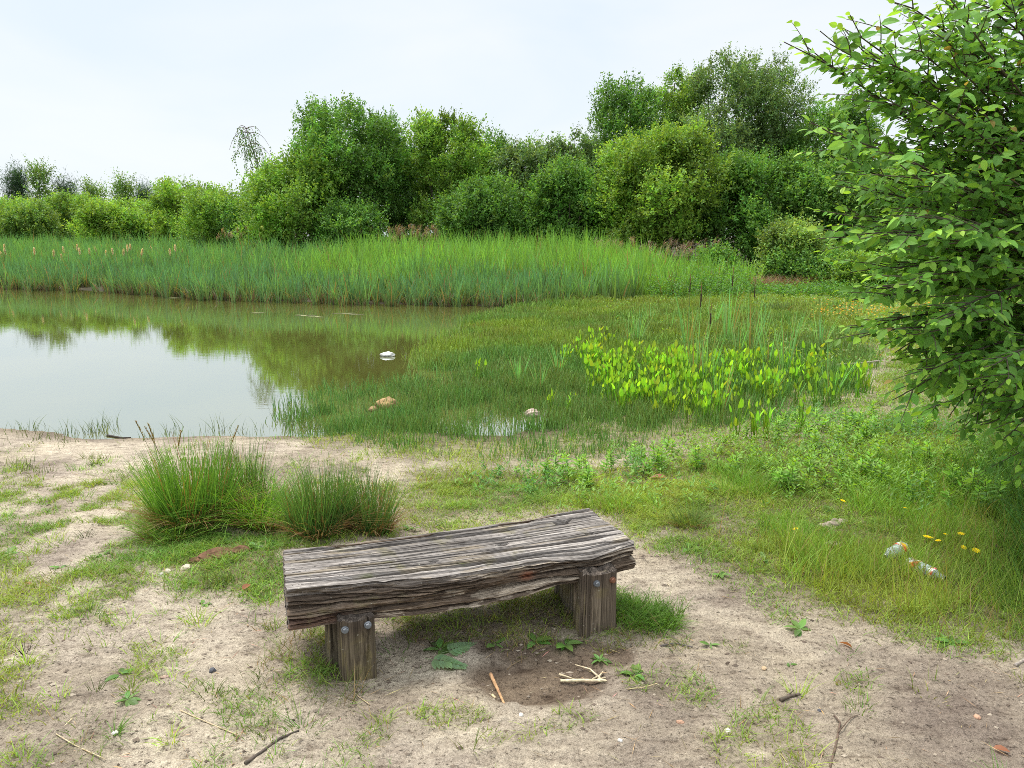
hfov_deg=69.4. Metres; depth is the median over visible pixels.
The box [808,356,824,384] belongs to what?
marsh plant
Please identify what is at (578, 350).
marsh plant
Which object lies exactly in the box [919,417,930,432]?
leafy weed
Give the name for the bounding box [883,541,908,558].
plastic bottle
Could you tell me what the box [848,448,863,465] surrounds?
leafy weed
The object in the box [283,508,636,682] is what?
wooden bench
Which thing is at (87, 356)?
pond water
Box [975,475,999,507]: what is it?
leafy weed
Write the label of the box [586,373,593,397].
marsh plant
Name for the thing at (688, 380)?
marsh plant
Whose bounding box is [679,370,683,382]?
marsh plant
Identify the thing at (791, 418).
leafy weed
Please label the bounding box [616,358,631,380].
marsh plant
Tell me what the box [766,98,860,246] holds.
willow tree
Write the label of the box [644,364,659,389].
marsh plant
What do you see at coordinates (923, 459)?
leafy weed
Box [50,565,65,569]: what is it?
rosette weed
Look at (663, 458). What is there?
leafy weed
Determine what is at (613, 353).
marsh plant
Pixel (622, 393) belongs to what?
marsh plant
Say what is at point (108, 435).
twig
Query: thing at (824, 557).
grass
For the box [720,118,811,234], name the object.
woodland tree
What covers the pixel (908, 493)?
leafy weed
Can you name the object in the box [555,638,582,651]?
rosette weed
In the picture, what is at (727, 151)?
woodland tree
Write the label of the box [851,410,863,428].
leafy weed
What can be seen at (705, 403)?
marsh plant
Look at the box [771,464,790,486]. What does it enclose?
leafy weed
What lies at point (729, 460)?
leafy weed
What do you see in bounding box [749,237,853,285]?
willow bush
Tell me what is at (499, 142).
alder tree
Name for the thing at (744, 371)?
marsh plant
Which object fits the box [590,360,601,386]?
marsh plant
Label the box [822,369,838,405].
marsh plant
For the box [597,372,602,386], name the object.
marsh plant
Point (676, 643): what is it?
twig
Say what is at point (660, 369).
marsh plant
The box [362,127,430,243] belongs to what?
alder tree
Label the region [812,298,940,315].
meadow flowers
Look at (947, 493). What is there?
leafy weed
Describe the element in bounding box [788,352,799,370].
marsh plant
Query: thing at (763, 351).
cattail tuft
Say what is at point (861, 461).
leafy weed
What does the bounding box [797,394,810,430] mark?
marsh plant
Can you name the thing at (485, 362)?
marsh plant
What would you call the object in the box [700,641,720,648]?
rosette weed
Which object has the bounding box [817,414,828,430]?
leafy weed
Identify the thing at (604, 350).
marsh plant
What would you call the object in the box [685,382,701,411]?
marsh plant
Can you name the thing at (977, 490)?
leafy weed
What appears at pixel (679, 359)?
marsh plant
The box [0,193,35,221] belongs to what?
willow bush
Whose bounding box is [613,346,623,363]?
marsh plant
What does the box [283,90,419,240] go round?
alder tree
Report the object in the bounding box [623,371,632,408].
marsh plant
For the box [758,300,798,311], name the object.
grass tussock
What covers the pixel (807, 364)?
marsh plant
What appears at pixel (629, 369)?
marsh plant
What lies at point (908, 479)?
leafy weed
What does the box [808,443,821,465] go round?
leafy weed
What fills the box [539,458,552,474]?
leafy weed
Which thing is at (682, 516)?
grass tussock
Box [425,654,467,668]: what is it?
fallen leaf
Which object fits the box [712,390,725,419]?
marsh plant
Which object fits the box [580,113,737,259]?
willow bush
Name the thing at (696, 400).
marsh plant
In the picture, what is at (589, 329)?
marsh plant
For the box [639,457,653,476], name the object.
leafy weed
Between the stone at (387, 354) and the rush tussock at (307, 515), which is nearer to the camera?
the rush tussock at (307, 515)
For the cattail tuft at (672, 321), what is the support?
on the ground at (906, 744)
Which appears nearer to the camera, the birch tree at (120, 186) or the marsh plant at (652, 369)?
the marsh plant at (652, 369)
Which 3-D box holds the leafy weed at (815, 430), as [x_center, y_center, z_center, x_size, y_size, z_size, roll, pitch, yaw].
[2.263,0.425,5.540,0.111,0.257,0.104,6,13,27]
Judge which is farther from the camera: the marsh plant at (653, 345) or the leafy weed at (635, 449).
the marsh plant at (653, 345)
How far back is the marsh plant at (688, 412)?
6.85 m
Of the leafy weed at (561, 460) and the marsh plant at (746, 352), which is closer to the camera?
the leafy weed at (561, 460)
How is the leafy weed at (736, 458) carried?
on the ground at (906, 744)
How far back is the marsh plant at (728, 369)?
8.18 m
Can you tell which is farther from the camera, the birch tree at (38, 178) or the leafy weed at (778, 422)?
the birch tree at (38, 178)
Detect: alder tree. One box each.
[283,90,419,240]
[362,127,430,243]
[478,123,523,194]
[584,67,685,249]
[632,60,712,255]
[833,84,884,163]
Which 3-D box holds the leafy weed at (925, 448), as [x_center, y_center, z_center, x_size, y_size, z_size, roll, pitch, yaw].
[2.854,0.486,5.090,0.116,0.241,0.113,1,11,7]
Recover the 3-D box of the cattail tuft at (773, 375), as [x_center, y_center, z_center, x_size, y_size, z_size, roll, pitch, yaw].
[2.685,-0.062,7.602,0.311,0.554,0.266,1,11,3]
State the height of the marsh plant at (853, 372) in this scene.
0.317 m
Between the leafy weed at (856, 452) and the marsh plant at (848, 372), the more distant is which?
the marsh plant at (848, 372)
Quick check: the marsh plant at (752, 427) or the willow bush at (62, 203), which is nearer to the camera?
the marsh plant at (752, 427)
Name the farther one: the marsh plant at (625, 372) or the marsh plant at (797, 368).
the marsh plant at (797, 368)
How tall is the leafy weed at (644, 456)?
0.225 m
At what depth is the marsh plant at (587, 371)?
8.55 m
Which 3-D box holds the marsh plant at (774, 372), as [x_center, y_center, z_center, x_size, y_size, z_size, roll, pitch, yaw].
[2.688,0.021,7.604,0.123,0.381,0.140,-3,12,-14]
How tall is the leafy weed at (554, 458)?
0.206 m
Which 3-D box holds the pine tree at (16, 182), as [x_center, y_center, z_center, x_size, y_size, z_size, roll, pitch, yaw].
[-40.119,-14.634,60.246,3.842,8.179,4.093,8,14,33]
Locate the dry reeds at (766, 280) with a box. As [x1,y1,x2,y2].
[216,224,829,288]
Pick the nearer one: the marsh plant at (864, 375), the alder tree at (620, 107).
the marsh plant at (864, 375)
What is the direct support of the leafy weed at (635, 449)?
on the ground at (906, 744)
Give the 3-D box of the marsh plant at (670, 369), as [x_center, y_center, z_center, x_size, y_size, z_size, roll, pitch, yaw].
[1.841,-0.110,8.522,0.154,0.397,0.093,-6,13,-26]
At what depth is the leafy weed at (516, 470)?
5.24 m
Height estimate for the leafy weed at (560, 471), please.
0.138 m
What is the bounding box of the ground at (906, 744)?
[0,236,1023,767]
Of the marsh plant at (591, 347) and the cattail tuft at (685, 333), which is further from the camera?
the cattail tuft at (685, 333)
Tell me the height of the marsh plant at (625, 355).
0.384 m
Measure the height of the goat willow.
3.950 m
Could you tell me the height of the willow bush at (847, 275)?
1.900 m
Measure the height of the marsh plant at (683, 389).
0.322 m
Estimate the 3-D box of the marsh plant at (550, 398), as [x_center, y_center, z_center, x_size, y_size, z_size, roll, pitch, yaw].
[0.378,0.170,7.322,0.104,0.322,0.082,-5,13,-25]
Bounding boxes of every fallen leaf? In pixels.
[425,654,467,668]
[440,642,476,655]
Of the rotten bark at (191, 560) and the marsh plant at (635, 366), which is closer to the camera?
the rotten bark at (191, 560)
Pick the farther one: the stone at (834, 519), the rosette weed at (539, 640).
the stone at (834, 519)
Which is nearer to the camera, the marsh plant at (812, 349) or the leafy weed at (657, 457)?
the leafy weed at (657, 457)
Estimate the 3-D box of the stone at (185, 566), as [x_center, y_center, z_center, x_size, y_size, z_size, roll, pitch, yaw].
[-1.584,0.894,3.595,0.045,0.035,0.046,3,12,16]
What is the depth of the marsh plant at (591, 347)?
9.50 m
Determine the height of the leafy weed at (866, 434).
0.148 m
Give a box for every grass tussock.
[103,503,242,551]
[133,461,373,543]
[652,500,725,528]
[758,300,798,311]
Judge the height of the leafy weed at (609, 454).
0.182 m
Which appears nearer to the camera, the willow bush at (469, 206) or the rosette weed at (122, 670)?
the rosette weed at (122, 670)
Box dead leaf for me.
[993,745,1009,751]
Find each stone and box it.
[181,564,190,570]
[374,396,397,408]
[380,351,394,356]
[524,408,539,417]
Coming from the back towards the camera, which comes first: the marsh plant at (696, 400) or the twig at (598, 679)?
the marsh plant at (696, 400)
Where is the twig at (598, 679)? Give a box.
[559,664,606,682]
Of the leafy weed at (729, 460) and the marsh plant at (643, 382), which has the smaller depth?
the leafy weed at (729, 460)
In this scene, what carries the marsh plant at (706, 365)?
on the ground at (906, 744)
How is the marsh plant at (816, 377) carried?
on the ground at (906, 744)
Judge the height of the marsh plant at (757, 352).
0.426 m
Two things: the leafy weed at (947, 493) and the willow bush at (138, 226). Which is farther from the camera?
the willow bush at (138, 226)
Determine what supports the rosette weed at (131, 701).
on the ground at (906, 744)
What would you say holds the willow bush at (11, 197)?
on the ground at (906, 744)
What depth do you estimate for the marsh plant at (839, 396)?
7.36 m
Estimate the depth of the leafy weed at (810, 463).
4.86 m
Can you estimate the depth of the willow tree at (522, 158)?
31.22 m
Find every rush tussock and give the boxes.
[89,421,273,532]
[190,428,300,505]
[239,453,390,541]
[303,460,428,537]
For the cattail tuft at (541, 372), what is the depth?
8.35 m
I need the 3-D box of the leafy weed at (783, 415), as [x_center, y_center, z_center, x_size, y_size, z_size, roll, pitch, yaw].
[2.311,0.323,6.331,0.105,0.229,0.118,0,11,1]
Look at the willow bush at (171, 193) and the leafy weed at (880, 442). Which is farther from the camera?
the willow bush at (171, 193)
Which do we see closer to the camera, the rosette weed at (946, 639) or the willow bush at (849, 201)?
the rosette weed at (946, 639)
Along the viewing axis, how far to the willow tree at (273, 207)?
28.95 m
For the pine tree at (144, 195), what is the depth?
59.78 m
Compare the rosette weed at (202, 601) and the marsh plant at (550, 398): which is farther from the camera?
the marsh plant at (550, 398)
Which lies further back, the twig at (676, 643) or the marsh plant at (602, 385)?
the marsh plant at (602, 385)
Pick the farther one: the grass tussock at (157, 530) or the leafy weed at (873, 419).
the leafy weed at (873, 419)
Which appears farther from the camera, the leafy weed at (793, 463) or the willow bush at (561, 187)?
the willow bush at (561, 187)
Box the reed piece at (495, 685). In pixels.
[489,672,504,702]
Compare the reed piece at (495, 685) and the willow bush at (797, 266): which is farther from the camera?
the willow bush at (797, 266)
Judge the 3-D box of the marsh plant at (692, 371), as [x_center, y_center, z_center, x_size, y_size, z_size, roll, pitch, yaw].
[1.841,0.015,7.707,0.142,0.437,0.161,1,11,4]
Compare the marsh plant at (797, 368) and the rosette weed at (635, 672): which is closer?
the rosette weed at (635, 672)
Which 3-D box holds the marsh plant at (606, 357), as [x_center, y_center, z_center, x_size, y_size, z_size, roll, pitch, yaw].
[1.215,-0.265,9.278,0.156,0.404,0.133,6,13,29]
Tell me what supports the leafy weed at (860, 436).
on the ground at (906, 744)
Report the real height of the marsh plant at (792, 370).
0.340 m
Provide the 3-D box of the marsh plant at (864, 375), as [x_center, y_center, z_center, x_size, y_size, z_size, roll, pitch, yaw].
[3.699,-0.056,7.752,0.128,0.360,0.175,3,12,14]
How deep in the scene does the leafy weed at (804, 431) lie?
5.86 m
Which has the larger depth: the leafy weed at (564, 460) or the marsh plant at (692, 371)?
the marsh plant at (692, 371)
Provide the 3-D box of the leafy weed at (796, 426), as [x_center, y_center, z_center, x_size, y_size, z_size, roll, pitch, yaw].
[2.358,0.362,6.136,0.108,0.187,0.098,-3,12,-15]
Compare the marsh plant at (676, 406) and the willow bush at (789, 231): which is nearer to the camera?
the marsh plant at (676, 406)
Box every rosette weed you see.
[0,546,17,554]
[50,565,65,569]
[105,668,132,681]
[114,690,140,706]
[199,600,211,606]
[249,541,267,548]
[423,638,453,653]
[486,637,505,647]
[527,632,551,648]
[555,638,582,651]
[592,654,611,665]
[620,663,644,680]
[682,542,701,551]
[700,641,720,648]
[712,572,731,577]
[760,552,772,564]
[783,619,810,635]
[935,632,968,647]
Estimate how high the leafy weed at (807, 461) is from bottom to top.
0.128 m
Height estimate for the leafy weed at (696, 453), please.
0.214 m
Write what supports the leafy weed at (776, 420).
on the ground at (906, 744)
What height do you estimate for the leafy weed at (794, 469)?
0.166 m
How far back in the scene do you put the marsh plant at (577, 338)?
10.16 m
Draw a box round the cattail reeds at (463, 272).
[0,221,767,307]
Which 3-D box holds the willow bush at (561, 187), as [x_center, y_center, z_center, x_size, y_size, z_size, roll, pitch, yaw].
[2.036,-6.678,28.857,3.991,4.847,3.800,4,12,19]
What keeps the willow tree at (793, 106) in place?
on the ground at (906, 744)
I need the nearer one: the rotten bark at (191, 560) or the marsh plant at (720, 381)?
the rotten bark at (191, 560)
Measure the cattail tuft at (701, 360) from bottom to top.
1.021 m
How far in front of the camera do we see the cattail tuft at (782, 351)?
8.76 m
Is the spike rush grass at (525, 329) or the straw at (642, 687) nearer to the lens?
the straw at (642, 687)
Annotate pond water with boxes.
[0,288,651,438]
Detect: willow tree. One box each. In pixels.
[227,143,352,252]
[400,103,496,237]
[484,129,572,249]
[541,121,608,239]
[655,41,802,247]
[742,43,825,208]
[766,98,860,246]
[860,160,923,254]
[908,160,978,220]
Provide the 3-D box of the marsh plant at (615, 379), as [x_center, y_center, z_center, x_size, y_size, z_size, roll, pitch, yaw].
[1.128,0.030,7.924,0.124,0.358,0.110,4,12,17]
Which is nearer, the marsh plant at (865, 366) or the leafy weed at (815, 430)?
the leafy weed at (815, 430)
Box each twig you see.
[106,434,130,438]
[244,730,298,764]
[559,664,606,682]
[660,642,692,647]
[779,690,802,701]
[829,714,859,767]
[1013,658,1023,666]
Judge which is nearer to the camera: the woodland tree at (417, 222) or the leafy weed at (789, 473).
the leafy weed at (789, 473)
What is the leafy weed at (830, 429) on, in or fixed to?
on the ground at (906, 744)
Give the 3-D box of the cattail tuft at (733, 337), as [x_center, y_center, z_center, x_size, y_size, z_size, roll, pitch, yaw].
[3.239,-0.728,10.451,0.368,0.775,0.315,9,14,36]
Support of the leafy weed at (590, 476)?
on the ground at (906, 744)
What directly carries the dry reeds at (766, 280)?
on the ground at (906, 744)
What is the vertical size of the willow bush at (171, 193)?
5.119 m
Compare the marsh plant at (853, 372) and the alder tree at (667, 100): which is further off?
the alder tree at (667, 100)
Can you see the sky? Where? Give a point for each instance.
(152, 89)
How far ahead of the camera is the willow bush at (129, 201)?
51.33 m
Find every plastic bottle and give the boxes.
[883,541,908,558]
[906,557,946,580]
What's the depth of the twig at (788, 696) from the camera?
2.59 m
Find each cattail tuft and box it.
[502,353,529,382]
[526,355,548,388]
[546,340,570,369]
[623,316,637,338]
[626,305,648,340]
[644,297,655,319]
[663,304,677,325]
[673,274,702,342]
[677,284,715,374]
[689,303,728,381]
[706,282,727,321]
[710,357,737,419]
[719,266,749,337]
[728,308,755,349]
[740,278,771,347]
[749,294,771,337]
[754,324,783,363]
[756,352,787,400]
[771,309,806,368]
[789,310,808,340]
[812,304,841,343]
[818,343,858,402]
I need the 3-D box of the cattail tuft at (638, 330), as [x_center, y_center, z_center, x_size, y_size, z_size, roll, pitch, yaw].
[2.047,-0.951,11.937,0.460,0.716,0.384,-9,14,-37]
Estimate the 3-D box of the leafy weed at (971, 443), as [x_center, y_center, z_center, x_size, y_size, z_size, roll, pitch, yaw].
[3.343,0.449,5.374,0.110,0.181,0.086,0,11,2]
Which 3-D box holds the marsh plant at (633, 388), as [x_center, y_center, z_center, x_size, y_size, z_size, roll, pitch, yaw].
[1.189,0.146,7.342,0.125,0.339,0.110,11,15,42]
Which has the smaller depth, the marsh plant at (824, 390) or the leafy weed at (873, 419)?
the leafy weed at (873, 419)
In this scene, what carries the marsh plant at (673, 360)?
on the ground at (906, 744)
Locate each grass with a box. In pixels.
[0,287,1023,767]
[265,290,888,462]
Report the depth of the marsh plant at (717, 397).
6.80 m
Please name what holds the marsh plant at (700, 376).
on the ground at (906, 744)
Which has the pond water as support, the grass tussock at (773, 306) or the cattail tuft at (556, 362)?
the cattail tuft at (556, 362)
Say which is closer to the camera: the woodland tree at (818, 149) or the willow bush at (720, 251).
the willow bush at (720, 251)
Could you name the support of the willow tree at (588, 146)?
on the ground at (906, 744)
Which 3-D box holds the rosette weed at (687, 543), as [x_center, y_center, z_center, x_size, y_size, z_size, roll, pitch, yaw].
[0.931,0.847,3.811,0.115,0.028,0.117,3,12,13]
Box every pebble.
[209,667,215,672]
[973,714,980,719]
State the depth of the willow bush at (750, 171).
27.01 m
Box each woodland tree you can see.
[279,157,373,246]
[380,159,459,246]
[416,171,455,240]
[573,129,658,245]
[657,115,764,250]
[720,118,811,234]
[810,134,832,247]
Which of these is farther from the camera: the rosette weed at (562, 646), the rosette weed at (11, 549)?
the rosette weed at (11, 549)
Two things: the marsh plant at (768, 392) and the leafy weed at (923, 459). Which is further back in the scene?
the marsh plant at (768, 392)
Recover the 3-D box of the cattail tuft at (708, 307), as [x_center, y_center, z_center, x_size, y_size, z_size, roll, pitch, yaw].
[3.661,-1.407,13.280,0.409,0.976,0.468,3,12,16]
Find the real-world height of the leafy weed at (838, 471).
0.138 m
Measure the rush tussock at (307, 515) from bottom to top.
0.465 m
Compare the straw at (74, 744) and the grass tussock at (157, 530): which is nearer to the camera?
the straw at (74, 744)
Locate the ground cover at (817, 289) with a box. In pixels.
[454,259,1023,529]
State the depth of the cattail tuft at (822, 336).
10.45 m
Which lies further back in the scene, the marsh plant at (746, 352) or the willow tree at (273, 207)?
the willow tree at (273, 207)
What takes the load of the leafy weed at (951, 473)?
on the ground at (906, 744)
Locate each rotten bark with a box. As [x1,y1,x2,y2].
[188,556,197,563]
[195,547,232,563]
[228,545,251,553]
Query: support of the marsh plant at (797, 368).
on the ground at (906, 744)
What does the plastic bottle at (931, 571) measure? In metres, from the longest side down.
0.203 x 0.064 x 0.064 m
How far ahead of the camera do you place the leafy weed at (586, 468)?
4.92 m
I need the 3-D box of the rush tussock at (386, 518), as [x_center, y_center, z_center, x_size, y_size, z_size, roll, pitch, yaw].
[-0.774,0.604,4.034,0.810,0.427,0.734,0,11,0]
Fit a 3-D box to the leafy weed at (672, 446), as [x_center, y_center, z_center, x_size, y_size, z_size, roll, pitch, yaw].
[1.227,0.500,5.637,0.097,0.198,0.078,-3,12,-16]
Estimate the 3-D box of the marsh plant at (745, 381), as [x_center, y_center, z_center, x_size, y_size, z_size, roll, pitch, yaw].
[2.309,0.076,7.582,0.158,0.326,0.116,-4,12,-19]
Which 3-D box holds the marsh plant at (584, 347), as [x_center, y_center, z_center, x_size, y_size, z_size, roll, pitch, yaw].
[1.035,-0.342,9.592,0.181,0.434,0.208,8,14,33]
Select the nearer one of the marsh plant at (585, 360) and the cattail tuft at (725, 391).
the cattail tuft at (725, 391)
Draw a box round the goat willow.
[783,0,1023,490]
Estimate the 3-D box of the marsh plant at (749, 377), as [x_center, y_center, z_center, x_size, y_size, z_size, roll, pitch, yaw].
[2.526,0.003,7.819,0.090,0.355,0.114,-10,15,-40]
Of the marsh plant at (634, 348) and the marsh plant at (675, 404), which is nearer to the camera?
the marsh plant at (675, 404)
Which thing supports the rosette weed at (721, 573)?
on the ground at (906, 744)
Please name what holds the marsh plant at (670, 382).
on the ground at (906, 744)
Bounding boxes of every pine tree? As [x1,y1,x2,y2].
[0,154,34,200]
[47,169,82,196]
[133,175,155,203]
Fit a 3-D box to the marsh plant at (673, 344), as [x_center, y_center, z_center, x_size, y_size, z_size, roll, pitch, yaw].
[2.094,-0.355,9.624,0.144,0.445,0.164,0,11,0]
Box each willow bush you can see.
[0,191,28,203]
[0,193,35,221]
[0,194,74,243]
[33,187,106,244]
[61,195,133,245]
[96,193,147,212]
[112,202,164,243]
[121,196,178,212]
[139,174,232,246]
[164,180,245,249]
[210,191,286,250]
[305,191,394,249]
[428,165,530,247]
[514,150,610,251]
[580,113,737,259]
[683,236,747,267]
[690,139,835,269]
[746,207,835,279]
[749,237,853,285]
[778,150,889,253]
[817,241,911,292]
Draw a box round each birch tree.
[20,154,64,201]
[71,174,109,199]
[96,167,144,201]
[229,125,272,193]
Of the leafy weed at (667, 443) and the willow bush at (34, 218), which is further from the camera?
the willow bush at (34, 218)
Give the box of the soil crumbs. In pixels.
[0,482,1023,767]
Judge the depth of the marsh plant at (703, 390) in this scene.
6.78 m
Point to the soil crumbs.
(456, 758)
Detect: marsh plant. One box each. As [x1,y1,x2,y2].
[475,358,486,376]
[545,386,555,413]
[566,392,575,412]
[575,341,581,357]
[576,336,586,356]
[580,352,593,367]
[582,342,600,360]
[584,353,596,374]
[586,360,595,381]
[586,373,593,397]
[587,347,605,373]
[588,326,603,342]
[589,343,599,362]
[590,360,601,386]
[597,357,604,381]
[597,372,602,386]
[599,371,611,397]
[600,381,604,400]
[602,363,620,389]
[603,348,612,375]
[604,326,616,343]
[604,354,618,391]
[604,374,613,406]
[609,353,627,385]
[610,349,615,375]
[611,376,625,411]
[612,371,623,400]
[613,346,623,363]
[615,349,625,366]
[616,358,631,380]
[617,362,628,381]
[619,373,631,406]
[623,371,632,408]
[624,353,633,380]
[625,363,634,381]
[626,382,639,412]
[628,340,642,354]
[629,356,636,380]
[631,342,636,361]
[632,375,646,398]
[641,372,658,396]
[644,340,655,363]
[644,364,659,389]
[645,377,657,402]
[645,385,652,403]
[647,352,661,378]
[647,375,654,396]
[650,350,664,374]
[651,361,663,385]
[652,375,671,417]
[653,378,672,407]
[661,387,675,416]
[662,361,678,383]
[662,391,673,412]
[663,348,674,373]
[665,359,675,378]
[668,339,678,360]
[668,393,678,416]
[669,348,680,370]
[669,363,678,388]
[669,392,680,417]
[670,353,686,370]
[671,382,681,410]
[673,341,687,362]
[674,347,687,366]
[675,351,687,368]
[675,358,686,372]
[678,379,689,397]
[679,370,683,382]
[680,355,688,373]
[680,363,696,388]
[683,364,697,395]
[683,388,698,422]
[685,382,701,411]
[685,385,695,408]
[690,381,716,419]
[693,392,704,422]
[694,361,710,394]
[702,391,710,423]
[703,380,727,418]
[704,360,712,381]
[704,389,718,421]
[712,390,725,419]
[715,370,726,388]
[721,357,733,377]
[725,352,741,377]
[729,393,749,438]
[730,379,746,395]
[734,382,742,396]
[736,347,749,366]
[736,356,748,378]
[741,361,751,378]
[746,345,760,365]
[746,369,756,397]
[749,401,763,442]
[752,355,767,369]
[756,366,771,399]
[759,398,774,438]
[760,365,778,403]
[762,374,781,405]
[768,382,780,401]
[769,368,783,401]
[774,342,781,365]
[777,378,788,396]
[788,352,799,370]
[790,364,803,381]
[792,360,800,379]
[793,376,802,404]
[795,351,813,373]
[796,348,813,374]
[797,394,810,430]
[802,341,824,363]
[802,365,809,387]
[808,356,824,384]
[808,373,821,406]
[815,350,826,364]
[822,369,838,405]
[823,382,829,403]
[838,385,844,404]
[839,361,854,386]
[841,361,857,388]
[847,362,857,383]
[855,362,872,397]
[857,360,871,394]
[859,362,871,392]
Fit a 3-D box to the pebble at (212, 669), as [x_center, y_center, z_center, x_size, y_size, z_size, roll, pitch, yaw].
[-1.099,1.052,2.716,0.023,0.021,0.026,9,15,38]
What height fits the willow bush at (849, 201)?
4.407 m
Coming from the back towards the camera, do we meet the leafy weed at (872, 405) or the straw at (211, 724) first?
the leafy weed at (872, 405)
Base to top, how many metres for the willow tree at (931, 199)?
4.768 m
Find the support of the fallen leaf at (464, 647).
on the ground at (906, 744)
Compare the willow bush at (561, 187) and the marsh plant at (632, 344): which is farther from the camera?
the willow bush at (561, 187)
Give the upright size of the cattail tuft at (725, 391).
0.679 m
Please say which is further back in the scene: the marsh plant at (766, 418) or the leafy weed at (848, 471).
the marsh plant at (766, 418)
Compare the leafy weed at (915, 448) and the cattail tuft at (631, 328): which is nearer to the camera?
the leafy weed at (915, 448)
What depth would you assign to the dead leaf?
2.33 m
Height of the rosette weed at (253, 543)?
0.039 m
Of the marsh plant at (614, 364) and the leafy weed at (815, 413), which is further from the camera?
the marsh plant at (614, 364)
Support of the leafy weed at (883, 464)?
on the ground at (906, 744)
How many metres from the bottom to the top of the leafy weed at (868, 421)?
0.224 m
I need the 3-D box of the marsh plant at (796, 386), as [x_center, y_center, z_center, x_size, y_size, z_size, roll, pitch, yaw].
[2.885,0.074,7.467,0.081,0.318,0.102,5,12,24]
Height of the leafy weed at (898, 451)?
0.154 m
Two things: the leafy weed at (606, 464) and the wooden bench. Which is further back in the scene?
the leafy weed at (606, 464)
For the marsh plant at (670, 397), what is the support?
on the ground at (906, 744)
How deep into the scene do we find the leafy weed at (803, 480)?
4.69 m
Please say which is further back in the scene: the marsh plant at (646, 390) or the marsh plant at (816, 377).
the marsh plant at (646, 390)
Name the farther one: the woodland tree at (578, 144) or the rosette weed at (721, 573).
the woodland tree at (578, 144)
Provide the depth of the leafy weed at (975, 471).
4.58 m
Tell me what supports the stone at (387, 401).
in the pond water
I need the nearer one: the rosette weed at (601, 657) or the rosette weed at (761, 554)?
the rosette weed at (601, 657)
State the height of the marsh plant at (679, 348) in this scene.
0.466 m
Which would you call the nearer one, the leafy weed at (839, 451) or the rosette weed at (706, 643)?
the rosette weed at (706, 643)
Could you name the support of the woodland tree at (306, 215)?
on the ground at (906, 744)
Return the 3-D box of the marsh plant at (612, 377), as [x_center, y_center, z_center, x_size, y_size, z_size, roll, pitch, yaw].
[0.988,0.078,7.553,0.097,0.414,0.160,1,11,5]
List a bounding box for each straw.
[56,718,104,758]
[179,710,238,749]
[627,683,657,689]
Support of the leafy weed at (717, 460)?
on the ground at (906, 744)
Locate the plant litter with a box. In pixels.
[1,448,1021,767]
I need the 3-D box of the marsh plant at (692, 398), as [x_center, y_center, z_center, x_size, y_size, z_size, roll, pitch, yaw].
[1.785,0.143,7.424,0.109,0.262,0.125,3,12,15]
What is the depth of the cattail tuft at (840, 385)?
7.41 m
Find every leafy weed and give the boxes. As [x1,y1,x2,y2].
[512,465,520,477]
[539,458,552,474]
[549,449,560,471]
[554,465,565,479]
[558,450,569,471]
[561,454,576,481]
[573,455,583,470]
[579,461,596,486]
[580,453,589,467]
[580,468,593,485]
[600,455,612,471]
[606,448,616,469]
[625,446,634,458]
[631,442,639,457]
[635,445,646,464]
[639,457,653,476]
[648,440,657,463]
[650,444,663,471]
[655,448,667,467]
[661,435,673,452]
[668,439,678,460]
[687,445,704,468]
[691,445,705,469]
[712,454,721,467]
[724,456,738,473]
[729,451,742,470]
[769,418,783,440]
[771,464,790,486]
[772,414,784,435]
[775,410,788,426]
[780,465,796,487]
[789,412,794,425]
[789,466,800,485]
[790,407,798,420]
[790,417,801,434]
[790,456,799,473]
[798,426,809,440]
[798,474,808,487]
[801,457,813,472]
[802,451,817,477]
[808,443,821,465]
[810,407,822,424]
[810,424,821,449]
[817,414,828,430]
[822,472,830,485]
[828,423,834,434]
[833,422,846,442]
[833,465,845,479]
[834,440,845,457]
[840,409,851,426]
[843,469,855,483]
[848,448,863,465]
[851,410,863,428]
[851,431,861,446]
[852,457,867,475]
[859,416,871,437]
[859,426,868,437]
[862,448,878,473]
[868,399,879,414]
[869,414,882,431]
[872,436,885,457]
[874,457,889,482]
[893,445,904,462]
[898,468,917,494]
[903,489,913,503]
[904,438,921,464]
[918,444,939,466]
[918,469,927,488]
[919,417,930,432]
[919,437,936,462]
[919,450,929,467]
[937,442,949,460]
[938,485,957,505]
[940,462,960,488]
[950,475,968,496]
[961,466,982,490]
[964,435,978,449]
[971,484,985,513]
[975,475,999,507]
[988,476,1010,501]
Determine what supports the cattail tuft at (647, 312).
on the ground at (906, 744)
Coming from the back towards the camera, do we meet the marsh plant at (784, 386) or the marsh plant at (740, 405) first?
the marsh plant at (784, 386)
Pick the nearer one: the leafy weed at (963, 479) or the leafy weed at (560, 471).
the leafy weed at (963, 479)
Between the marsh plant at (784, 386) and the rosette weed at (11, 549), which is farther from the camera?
the marsh plant at (784, 386)
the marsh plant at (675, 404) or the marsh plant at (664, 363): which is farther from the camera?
the marsh plant at (664, 363)
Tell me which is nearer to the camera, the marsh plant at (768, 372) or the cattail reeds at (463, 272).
the marsh plant at (768, 372)
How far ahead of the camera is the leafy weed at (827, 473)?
4.73 m
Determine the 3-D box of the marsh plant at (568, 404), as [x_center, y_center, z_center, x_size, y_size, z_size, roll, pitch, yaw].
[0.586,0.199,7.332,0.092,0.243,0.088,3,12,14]
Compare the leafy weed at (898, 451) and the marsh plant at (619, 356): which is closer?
the leafy weed at (898, 451)
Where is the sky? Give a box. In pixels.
[0,0,1023,236]
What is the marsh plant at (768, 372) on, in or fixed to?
on the ground at (906, 744)
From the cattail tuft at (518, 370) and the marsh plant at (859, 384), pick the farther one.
the cattail tuft at (518, 370)

